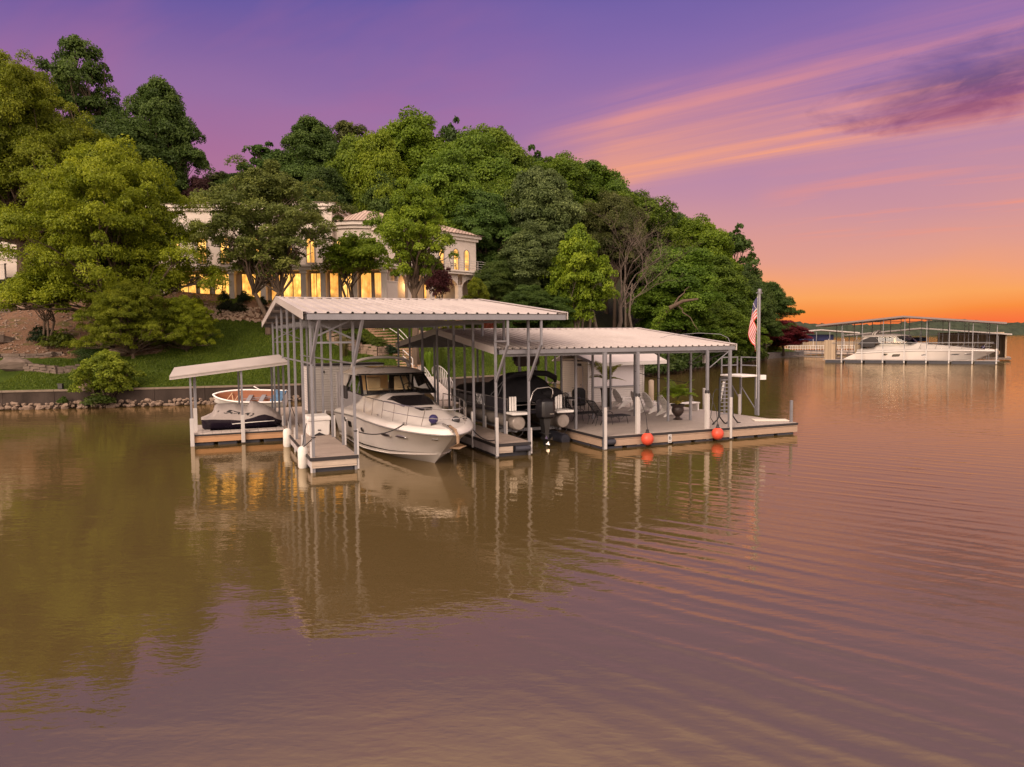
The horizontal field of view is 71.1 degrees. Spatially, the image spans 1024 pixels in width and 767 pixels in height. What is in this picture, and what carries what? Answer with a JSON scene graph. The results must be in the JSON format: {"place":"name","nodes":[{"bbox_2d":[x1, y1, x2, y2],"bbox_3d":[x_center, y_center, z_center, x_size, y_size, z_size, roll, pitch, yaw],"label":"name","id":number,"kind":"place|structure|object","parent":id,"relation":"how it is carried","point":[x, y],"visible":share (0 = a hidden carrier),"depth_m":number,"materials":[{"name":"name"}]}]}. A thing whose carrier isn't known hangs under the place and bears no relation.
{"place":"outdoors","nodes":[
{"label":"outdoors","id":0,"kind":"place"},
{"bbox_2d":[0,248,793,389],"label":"hillside ground","id":1,"kind":"structure","parent":0,"point":[603,320],"depth_m":58.07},
{"bbox_2d":[0,357,32,370],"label":"boulder","id":2,"kind":"object","parent":1,"relation":"on","point":[12,364],"visible":0.8,"depth_m":49.94,"materials":[{"name":"stone"}]},
{"bbox_2d":[0,229,61,276],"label":"white building","id":3,"kind":"structure","parent":1,"relation":"on","point":[11,269],"depth_m":83.26,"materials":[{"name":"paint"}]},
{"bbox_2d":[0,352,62,357],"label":"ledge wall","id":4,"kind":"structure","parent":1,"relation":"on","point":[18,355],"depth_m":53.00,"materials":[{"name":"stone"}]},
{"bbox_2d":[26,326,56,341],"bbox_3d":[-36.514,-3.847,55.816,2.314,1.358,2.280,3,5,44],"label":"garden shrub","id":5,"kind":"object","parent":1,"relation":"on","point":[36,332],"visible":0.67,"depth_m":55.31,"materials":[{"name":"green plant"}]},
{"bbox_2d":[1,264,91,348],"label":"young locust","id":6,"kind":"object","parent":1,"relation":"on","point":[33,283],"visible":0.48,"depth_m":54.08,"materials":[{"name":"green plant"}]},
{"bbox_2d":[23,364,79,373],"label":"ledge wall","id":7,"kind":"structure","parent":1,"relation":"on","point":[41,368],"depth_m":49.90,"materials":[{"name":"stone"}]},
{"bbox_2d":[0,48,109,271],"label":"locust tree","id":8,"kind":"object","parent":1,"relation":"on","point":[26,104],"visible":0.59,"depth_m":70.85,"materials":[{"name":"green plant"}]},
{"bbox_2d":[35,328,76,348],"bbox_3d":[-34.668,-3.439,54.937,2.775,1.653,2.959,-1,4,-13],"label":"garden shrub","id":9,"kind":"object","parent":1,"relation":"on","point":[57,339],"visible":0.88,"depth_m":54.32,"materials":[{"name":"green plant"}]},
{"bbox_2d":[33,34,128,167],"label":"elm tree","id":10,"kind":"object","parent":1,"relation":"on","point":[69,79],"visible":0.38,"depth_m":90.50,"materials":[{"name":"green plant"}]},
{"bbox_2d":[70,346,103,362],"bbox_3d":[-30.260,-2.102,51.934,3.127,1.324,2.822,1,4,20],"label":"shrub","id":11,"kind":"object","parent":1,"relation":"on","point":[86,354],"depth_m":51.34,"materials":[{"name":"green plant"}]},
{"bbox_2d":[66,349,146,404],"bbox_3d":[-26.648,0.570,47.198,4.529,5.687,3.373,-2,4,-16],"label":"shore tree","id":12,"kind":"object","parent":1,"relation":"on","point":[113,370],"visible":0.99,"depth_m":46.62,"materials":[{"name":"green plant"}]},
{"bbox_2d":[0,291,224,355],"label":"mulch stones","id":13,"kind":"object","parent":1,"relation":"on","point":[6,322],"visible":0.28,"depth_m":58.67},
{"bbox_2d":[0,134,230,317],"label":"honey locust","id":14,"kind":"object","parent":1,"relation":"on","point":[102,214],"visible":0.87,"depth_m":54.03,"materials":[{"name":"green plant"}]},
{"bbox_2d":[43,111,189,243],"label":"oak tree","id":15,"kind":"object","parent":1,"relation":"on","point":[112,126],"visible":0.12,"depth_m":81.40,"materials":[{"name":"green plant"}]},
{"bbox_2d":[61,277,197,358],"bbox_3d":[-28.602,-4.425,53.187,8.689,6.984,9.069,-1,4,-10],"label":"young locust","id":16,"kind":"object","parent":1,"relation":"on","point":[128,323],"visible":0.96,"depth_m":51.99,"materials":[{"name":"green plant"}]},
{"bbox_2d":[120,74,215,193],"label":"oak tree","id":17,"kind":"object","parent":1,"relation":"on","point":[156,101],"visible":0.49,"depth_m":86.36,"materials":[{"name":"green plant"}]},
{"bbox_2d":[149,295,223,351],"bbox_3d":[-25.132,-4.260,55.176,5.534,5.297,5.302,-2,4,-17],"label":"young locust","id":18,"kind":"object","parent":1,"relation":"on","point":[189,327],"visible":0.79,"depth_m":54.62,"materials":[{"name":"green plant"}]},
{"bbox_2d":[179,175,213,202],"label":"copper beech","id":19,"kind":"object","parent":1,"relation":"on","point":[194,181],"visible":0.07,"depth_m":85.58,"materials":[{"name":"purple plant"}]},
{"bbox_2d":[201,169,252,202],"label":"hill tree","id":20,"kind":"object","parent":1,"relation":"on","point":[226,179],"visible":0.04,"depth_m":88.36,"materials":[{"name":"green plant"}]},
{"bbox_2d":[191,305,268,322],"bbox_3d":[-25.140,-6.138,63.341,7.748,1.698,3.470,-1,4,-12],"label":"river rock bed","id":21,"kind":"object","parent":1,"relation":"on","point":[242,314],"visible":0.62,"depth_m":63.23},
{"bbox_2d":[0,374,502,407],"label":"seawall","id":22,"kind":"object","parent":1,"relation":"on","point":[163,394],"visible":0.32,"depth_m":48.03,"materials":[{"name":"concrete"}]},
{"bbox_2d":[235,140,287,170],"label":"backyard tree","id":23,"kind":"object","parent":1,"relation":"on","point":[260,152],"visible":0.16,"depth_m":93.01,"materials":[{"name":"green plant"}]},
{"bbox_2d":[187,153,357,334],"bbox_3d":[-19.714,-10.887,60.135,13.289,15.905,11.961,-1,4,0],"label":"yard tree","id":24,"kind":"object","parent":1,"relation":"on","point":[269,186],"visible":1,"depth_m":58.25,"materials":[{"name":"green plant"}]},
{"bbox_2d":[0,319,559,389],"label":"lawn grass","id":25,"kind":"structure","parent":1,"relation":"on","point":[189,359],"depth_m":55.88,"materials":[{"name":"green plant"}]},
{"bbox_2d":[279,148,321,193],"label":"hill tree","id":26,"kind":"object","parent":1,"relation":"on","point":[295,170],"visible":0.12,"depth_m":91.17,"materials":[{"name":"green plant"}]},
{"bbox_2d":[268,114,340,178],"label":"hill tree","id":27,"kind":"object","parent":1,"relation":"on","point":[308,133],"visible":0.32,"depth_m":93.04,"materials":[{"name":"green plant"}]},
{"bbox_2d":[150,202,485,301],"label":"lakeside house","id":28,"kind":"structure","parent":1,"relation":"on","point":[375,283],"depth_m":68.58,"materials":[{"name":"white paint"}]},
{"bbox_2d":[241,273,260,296],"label":"glazed door","id":29,"kind":"structure","parent":28,"relation":"in","point":[245,285],"depth_m":68.48,"materials":[{"name":"yellow"}]},
{"bbox_2d":[283,273,300,296],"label":"glazed door","id":30,"kind":"structure","parent":28,"relation":"in","point":[294,289],"depth_m":68.50,"materials":[{"name":"yellow"}]},
{"bbox_2d":[310,273,320,298],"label":"glazed door","id":31,"kind":"structure","parent":28,"relation":"in","point":[315,287],"depth_m":68.46,"materials":[{"name":"yellow"}]},
{"bbox_2d":[329,272,339,298],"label":"glazed door","id":32,"kind":"structure","parent":28,"relation":"in","point":[334,289],"depth_m":68.48,"materials":[{"name":"yellow"}]},
{"bbox_2d":[360,272,372,297],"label":"glazed door","id":33,"kind":"structure","parent":28,"relation":"in","point":[366,291],"depth_m":68.48,"materials":[{"name":"yellow"}]},
{"bbox_2d":[291,166,355,213],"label":"hill tree","id":34,"kind":"object","parent":1,"relation":"on","point":[331,178],"visible":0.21,"depth_m":85.05,"materials":[{"name":"green plant"}]},
{"bbox_2d":[329,120,366,144],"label":"hill tree","id":35,"kind":"object","parent":1,"relation":"on","point":[342,127],"visible":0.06,"depth_m":99.12,"materials":[{"name":"green plant"}]},
{"bbox_2d":[324,132,373,202],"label":"hill tree","id":36,"kind":"object","parent":1,"relation":"on","point":[347,147],"visible":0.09,"depth_m":90.19,"materials":[{"name":"green plant"}]},
{"bbox_2d":[317,229,390,297],"bbox_3d":[-14.103,-8.751,64.514,7.147,10.174,5.704,0,4,12],"label":"garden tree","id":37,"kind":"object","parent":1,"relation":"on","point":[354,252],"visible":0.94,"depth_m":63.52,"materials":[{"name":"green plant"}]},
{"bbox_2d":[326,331,388,355],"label":"garden wall","id":38,"kind":"structure","parent":1,"relation":"on","point":[365,349],"depth_m":58.53,"materials":[{"name":"stone"}]},
{"bbox_2d":[340,127,412,212],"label":"hill tree","id":39,"kind":"object","parent":1,"relation":"on","point":[376,151],"visible":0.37,"depth_m":88.54,"materials":[{"name":"green plant"}]},
{"bbox_2d":[351,170,402,213],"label":"understory tree","id":40,"kind":"object","parent":1,"relation":"on","point":[381,205],"visible":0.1,"depth_m":86.71,"materials":[{"name":"green plant"}]},
{"bbox_2d":[363,328,420,368],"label":"garden steps","id":41,"kind":"structure","parent":1,"relation":"on","point":[372,330],"depth_m":62.07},
{"bbox_2d":[362,174,459,366],"bbox_3d":[-7.901,-8.346,57.686,7.441,16.358,8.563,-2,4,-25],"label":"yard tree","id":42,"kind":"object","parent":1,"relation":"on","point":[417,219],"visible":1,"depth_m":56.18,"materials":[{"name":"green plant"}]},
{"bbox_2d":[376,105,453,181],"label":"hill tree","id":43,"kind":"object","parent":1,"relation":"on","point":[416,141],"visible":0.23,"depth_m":95.21,"materials":[{"name":"green plant"}]},
{"bbox_2d":[389,146,483,252],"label":"hill tree","id":44,"kind":"object","parent":1,"relation":"on","point":[450,181],"visible":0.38,"depth_m":81.58,"materials":[{"name":"green plant"}]},
{"bbox_2d":[425,264,453,328],"bbox_3d":[-6.707,-7.224,65.714,2.804,8.371,3.514,-1,4,-12],"label":"japanese maple","id":45,"kind":"object","parent":1,"relation":"on","point":[438,281],"visible":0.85,"depth_m":64.87,"materials":[{"name":"red plant"}]},
{"bbox_2d":[437,116,460,141],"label":"hill tree","id":46,"kind":"object","parent":1,"relation":"on","point":[448,133],"visible":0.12,"depth_m":104.77,"materials":[{"name":"green plant"}]},
{"bbox_2d":[416,125,522,296],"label":"hill tree","id":47,"kind":"object","parent":1,"relation":"on","point":[484,162],"visible":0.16,"depth_m":89.60,"materials":[{"name":"green plant"}]},
{"bbox_2d":[461,277,489,327],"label":"garden tree","id":48,"kind":"object","parent":1,"relation":"on","point":[476,289],"visible":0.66,"depth_m":70.11,"materials":[{"name":"green plant"}]},
{"bbox_2d":[451,188,522,270],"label":"hill tree","id":49,"kind":"object","parent":1,"relation":"on","point":[491,219],"visible":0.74,"depth_m":80.79,"materials":[{"name":"green plant"}]},
{"bbox_2d":[473,260,517,300],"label":"understory tree","id":50,"kind":"object","parent":1,"relation":"on","point":[496,277],"visible":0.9,"depth_m":75.27,"materials":[{"name":"green plant"}]},
{"bbox_2d":[459,123,534,174],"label":"hill tree","id":51,"kind":"object","parent":1,"relation":"on","point":[510,148],"visible":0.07,"depth_m":97.03,"materials":[{"name":"green plant"}]},
{"bbox_2d":[481,174,519,243],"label":"hill tree","id":52,"kind":"object","parent":1,"relation":"on","point":[490,183],"visible":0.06,"depth_m":86.92,"materials":[{"name":"green plant"}]},
{"bbox_2d":[499,284,555,324],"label":"understory tree","id":53,"kind":"object","parent":1,"relation":"on","point":[530,295],"visible":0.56,"depth_m":72.28,"materials":[{"name":"green plant"}]},
{"bbox_2d":[498,219,563,291],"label":"silver maple","id":54,"kind":"object","parent":1,"relation":"on","point":[532,248],"visible":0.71,"depth_m":76.90,"materials":[{"name":"green plant"}]},
{"bbox_2d":[503,164,585,251],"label":"silver maple","id":55,"kind":"object","parent":1,"relation":"on","point":[544,198],"visible":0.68,"depth_m":83.16,"materials":[{"name":"green plant"}]},
{"bbox_2d":[535,289,575,327],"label":"understory tree","id":56,"kind":"object","parent":1,"relation":"on","point":[560,303],"visible":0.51,"depth_m":74.03,"materials":[{"name":"green plant"}]},
{"bbox_2d":[531,150,606,223],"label":"hill tree","id":57,"kind":"object","parent":1,"relation":"on","point":[571,171],"visible":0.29,"depth_m":102.58,"materials":[{"name":"green plant"}]},
{"bbox_2d":[538,223,620,327],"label":"grove tree","id":58,"kind":"object","parent":1,"relation":"on","point":[579,275],"visible":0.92,"depth_m":74.20,"materials":[{"name":"green plant"}]},
{"bbox_2d":[580,159,631,202],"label":"hill tree","id":59,"kind":"object","parent":1,"relation":"on","point":[607,179],"visible":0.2,"depth_m":107.01,"materials":[{"name":"green plant"}]},
{"bbox_2d":[580,189,651,327],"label":"hill tree","id":60,"kind":"object","parent":1,"relation":"on","point":[607,207],"visible":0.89,"depth_m":94.87,"materials":[{"name":"green plant"}]},
{"bbox_2d":[580,189,681,326],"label":"hill tree","id":61,"kind":"object","parent":1,"relation":"on","point":[656,210],"visible":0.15,"depth_m":100.29,"materials":[{"name":"green plant"}]},
{"bbox_2d":[610,261,651,304],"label":"understory tree","id":62,"kind":"object","parent":1,"relation":"on","point":[636,271],"visible":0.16,"depth_m":104.84,"materials":[{"name":"green plant"}]},
{"bbox_2d":[596,188,701,327],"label":"bare tree","id":63,"kind":"object","parent":1,"relation":"on","point":[620,315],"visible":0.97,"depth_m":81.48,"materials":[{"name":"grey plant"}]},
{"bbox_2d":[656,353,687,373],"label":"bank bush","id":64,"kind":"object","parent":1,"relation":"on","point":[674,361],"visible":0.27,"depth_m":80.28,"materials":[{"name":"green plant"}]},
{"bbox_2d":[649,287,697,330],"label":"leaning tree","id":65,"kind":"object","parent":1,"relation":"on","point":[658,320],"visible":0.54,"depth_m":82.80,"materials":[{"name":"green plant"}]},
{"bbox_2d":[626,246,725,335],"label":"tree","id":66,"kind":"object","parent":1,"relation":"on","point":[695,270],"visible":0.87,"depth_m":89.93,"materials":[{"name":"green plant"}]},
{"bbox_2d":[662,213,743,273],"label":"tree","id":67,"kind":"object","parent":1,"relation":"on","point":[715,240],"visible":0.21,"depth_m":108.20,"materials":[{"name":"green plant"}]},
{"bbox_2d":[681,292,750,365],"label":"tree","id":68,"kind":"object","parent":1,"relation":"on","point":[731,323],"visible":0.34,"depth_m":93.43,"materials":[{"name":"green plant"}]},
{"bbox_2d":[703,253,757,322],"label":"tree","id":69,"kind":"object","parent":1,"relation":"on","point":[733,287],"visible":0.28,"depth_m":101.82,"materials":[{"name":"green plant"}]},
{"bbox_2d":[726,222,765,283],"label":"tree","id":70,"kind":"object","parent":1,"relation":"on","point":[742,243],"visible":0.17,"depth_m":113.82,"materials":[{"name":"green plant"}]},
{"bbox_2d":[727,323,771,363],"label":"bank tree","id":71,"kind":"object","parent":1,"relation":"on","point":[744,343],"visible":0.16,"depth_m":103.32,"materials":[{"name":"green plant"}]},
{"bbox_2d":[738,264,779,363],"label":"tree","id":72,"kind":"object","parent":1,"relation":"on","point":[768,308],"visible":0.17,"depth_m":106.40,"materials":[{"name":"green plant"}]},
{"bbox_2d":[761,280,804,360],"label":"tree","id":73,"kind":"object","parent":1,"relation":"on","point":[784,301],"visible":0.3,"depth_m":118.58,"materials":[{"name":"green plant"}]},
{"bbox_2d":[768,351,803,358],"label":"point wall","id":74,"kind":"structure","parent":1,"relation":"on","point":[772,355],"depth_m":135.91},
{"bbox_2d":[760,320,814,355],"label":"red maple","id":75,"kind":"object","parent":74,"relation":"on","point":[789,338],"visible":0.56,"depth_m":133.32,"materials":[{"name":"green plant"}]},
{"bbox_2d":[0,335,1023,766],"bbox_3d":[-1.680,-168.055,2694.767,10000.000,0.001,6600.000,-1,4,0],"label":"lake water","id":76,"kind":"structure","parent":0,"point":[836,579],"depth_m":12.17,"materials":[{"name":"brown liquid"}]},
{"bbox_2d":[169,354,286,446],"bbox_3d":[-12.276,0.767,31.231,4.550,3.927,3.650,-2,4,-23],"label":"jet ski dock","id":77,"kind":"object","parent":76,"relation":"on","point":[200,435],"visible":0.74,"depth_m":29.94,"materials":[{"name":"white metal"}]},
{"bbox_2d":[201,401,281,430],"bbox_3d":[-11.822,1.411,31.433,3.320,1.287,1.205,-2,4,-23],"label":"jet ski","id":78,"kind":"object","parent":77,"relation":"on","point":[224,416],"visible":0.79,"depth_m":30.96,"materials":[{"name":"white plastic"}]},
{"bbox_2d":[212,386,287,407],"bbox_3d":[-16.360,0.888,44.551,4.394,1.394,1.577,-1,4,-3],"label":"open boat","id":79,"kind":"object","parent":76,"relation":"on","point":[263,396],"visible":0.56,"depth_m":44.92,"materials":[{"name":"white plastic"}]},
{"bbox_2d":[333,356,474,462],"bbox_3d":[-4.079,1.027,27.951,3.795,4.064,12.120,-2,4,-23],"label":"motor cruiser","id":80,"kind":"object","parent":76,"relation":"on","point":[431,430],"visible":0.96,"depth_m":26.40,"materials":[{"name":"white"}]},
{"bbox_2d":[346,372,435,395],"bbox_3d":[-5.182,-0.071,30.458,3.112,0.866,4.330,-2,4,-23],"label":"window frame","id":81,"kind":"structure","parent":80,"relation":"in","point":[423,376],"depth_m":29.12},
{"bbox_2d":[262,296,567,472],"bbox_3d":[-5.169,-0.663,33.215,10.985,6.485,19.210,-2,4,-23],"label":"dock","id":82,"kind":"object","parent":76,"relation":"on","point":[331,452],"visible":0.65,"depth_m":26.68,"materials":[{"name":"metal"}]},
{"bbox_2d":[298,423,307,468],"bbox_3d":[-7.071,2.126,24.202,0.328,1.508,0.645,-2,4,-17],"label":"dock fender","id":83,"kind":"object","parent":82,"relation":"hanging from","point":[302,458],"visible":0.89,"depth_m":23.94,"materials":[{"name":"plastic"}]},
{"bbox_2d":[305,413,330,435],"bbox_3d":[-7.848,1.647,28.897,0.920,0.780,1.200,-2,4,-23],"label":"dock box","id":84,"kind":"object","parent":82,"relation":"on","point":[321,424],"visible":0.91,"depth_m":28.44,"materials":[{"name":"white plastic"}]},
{"bbox_2d":[304,362,384,411],"bbox_3d":[-9.233,0.136,39.266,4.120,2.500,2.120,-2,4,-23],"label":"dock locker","id":85,"kind":"object","parent":82,"relation":"on","point":[336,386],"visible":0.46,"depth_m":38.07,"materials":[{"name":"white"}]},
{"bbox_2d":[417,366,452,400],"bbox_3d":[-5.520,-0.269,50.629,1.270,1.843,14.281,-1,4,-13],"label":"gangway","id":86,"kind":"object","parent":82,"relation":"on","point":[442,389],"visible":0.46,"depth_m":48.45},
{"bbox_2d":[467,416,569,442],"bbox_3d":[-0.082,2.027,31.683,2.840,0.750,6.100,-2,4,-23],"label":"lift","id":87,"kind":"object","parent":76,"relation":"in","point":[558,436],"visible":0.26,"depth_m":29.92,"materials":[{"name":"metal"}]},
{"bbox_2d":[451,370,573,445],"bbox_3d":[-0.208,0.781,31.873,2.860,2.974,8.515,-2,4,-23],"label":"pontoon boat","id":88,"kind":"object","parent":87,"relation":"on","point":[547,409],"visible":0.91,"depth_m":29.28,"materials":[{"name":"metal"}]},
{"bbox_2d":[395,327,797,449],"bbox_3d":[2.367,-0.272,36.737,14.035,5.105,18.680,-2,4,-23],"label":"swim dock","id":89,"kind":"object","parent":76,"relation":"on","point":[694,425],"visible":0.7,"depth_m":29.98,"materials":[{"name":"white metal"}]},
{"bbox_2d":[587,362,622,406],"bbox_3d":[5.096,0.019,39.017,2.065,2.480,1.969,2,4,30],"label":"potted palm","id":90,"kind":"object","parent":89,"relation":"on","point":[599,367],"visible":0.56,"depth_m":38.87,"materials":[{"name":"plant"}]},
{"bbox_2d":[586,400,630,425],"bbox_3d":[4.203,1.226,31.305,1.930,1.086,0.684,-2,4,-26],"label":"chaise lounge","id":91,"kind":"object","parent":89,"relation":"on","point":[612,415],"visible":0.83,"depth_m":31.15,"materials":[{"name":"black metal"}]},
{"bbox_2d":[552,354,666,402],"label":"dock shed","id":92,"kind":"structure","parent":89,"relation":"on","point":[624,387],"depth_m":42.28,"materials":[{"name":"white"}]},
{"bbox_2d":[612,389,631,408],"bbox_3d":[5.843,0.772,38.315,0.980,1.050,0.800,-3,4,-29],"label":"adirondack chair","id":93,"kind":"object","parent":89,"relation":"on","point":[619,399],"visible":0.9,"depth_m":38.15,"materials":[{"name":"white plastic"}]},
{"bbox_2d":[640,392,661,413],"bbox_3d":[6.949,0.936,35.589,0.980,1.050,0.800,-2,4,-26],"label":"adirondack chair","id":94,"kind":"object","parent":89,"relation":"on","point":[649,402],"visible":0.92,"depth_m":35.40,"materials":[{"name":"white plastic"}]},
{"bbox_2d":[654,377,697,419],"bbox_3d":[7.468,0.689,32.648,2.046,1.908,2.034,1,4,17],"label":"potted palm","id":95,"kind":"object","parent":89,"relation":"on","point":[677,409],"visible":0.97,"depth_m":32.45,"materials":[{"name":"green plant"}]},
{"bbox_2d":[710,377,740,424],"bbox_3d":[9.148,0.733,30.948,1.595,2.038,0.422,-2,4,-23],"label":"boarding ladder","id":96,"kind":"object","parent":89,"relation":"on","point":[721,391],"visible":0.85,"depth_m":30.89,"materials":[{"name":"white metal"}]},
{"bbox_2d":[720,356,765,414],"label":"diving tower","id":97,"kind":"structure","parent":89,"relation":"on","point":[762,377],"depth_m":34.88,"materials":[{"name":"white metal"}]},
{"bbox_2d":[756,289,761,415],"bbox_3d":[11.631,-1.463,33.819,0.360,5.970,0.171,-2,4,-23],"label":"flagpole","id":98,"kind":"object","parent":89,"relation":"on","point":[759,292],"visible":1,"depth_m":33.78,"materials":[{"name":"metal"}]},
{"bbox_2d":[748,297,757,346],"bbox_3d":[11.320,-2.788,33.674,0.471,2.603,0.232,-1,4,-9],"label":"flag","id":99,"kind":"object","parent":98,"relation":"hanging from","point":[752,331],"visible":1,"depth_m":33.71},
{"bbox_2d":[784,329,859,353],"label":"dock","id":100,"kind":"object","parent":76,"relation":"on","point":[816,342],"visible":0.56,"depth_m":151.84,"materials":[{"name":"white metal"}]},
{"bbox_2d":[816,316,1006,363],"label":"dock","id":101,"kind":"object","parent":76,"relation":"on","point":[830,351],"visible":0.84,"depth_m":106.14,"materials":[{"name":"metal"}]},
{"bbox_2d":[844,330,999,362],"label":"motor cruiser","id":102,"kind":"object","parent":76,"relation":"on","point":[895,351],"visible":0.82,"depth_m":105.22,"materials":[{"name":"white plastic"}]},
{"bbox_2d":[847,328,1011,359],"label":"dock","id":103,"kind":"object","parent":76,"relation":"on","point":[1000,339],"visible":0.47,"depth_m":116.41,"materials":[{"name":"white metal"}]},
{"bbox_2d":[0,0,1023,324],"label":"sky","id":104,"kind":"structure","parent":0,"point":[869,154],"materials":[{"name":"purple"}]},
{"bbox_2d":[795,319,1023,336],"bbox_3d":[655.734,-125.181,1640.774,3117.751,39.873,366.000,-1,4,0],"label":"hills","id":105,"kind":"structure","parent":0,"point":[1015,328],"depth_m":1516.10,"materials":[{"name":"green plant"}]},
{"bbox_3d":[-26.808,1.246,47.130,0.386,0.315,0.455,-2,7,31],"label":"riprap rock","id":106,"kind":"object","parent":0,"visible":0},
{"bbox_2d":[79,392,116,405],"bbox_3d":[-26.615,0.974,46.203,1.942,0.875,2.071,3,5,45],"label":"seawall shrub","id":107,"kind":"object","parent":106,"relation":"on","point":[98,398],"visible":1,"depth_m":45.90,"materials":[{"name":"green plant"}]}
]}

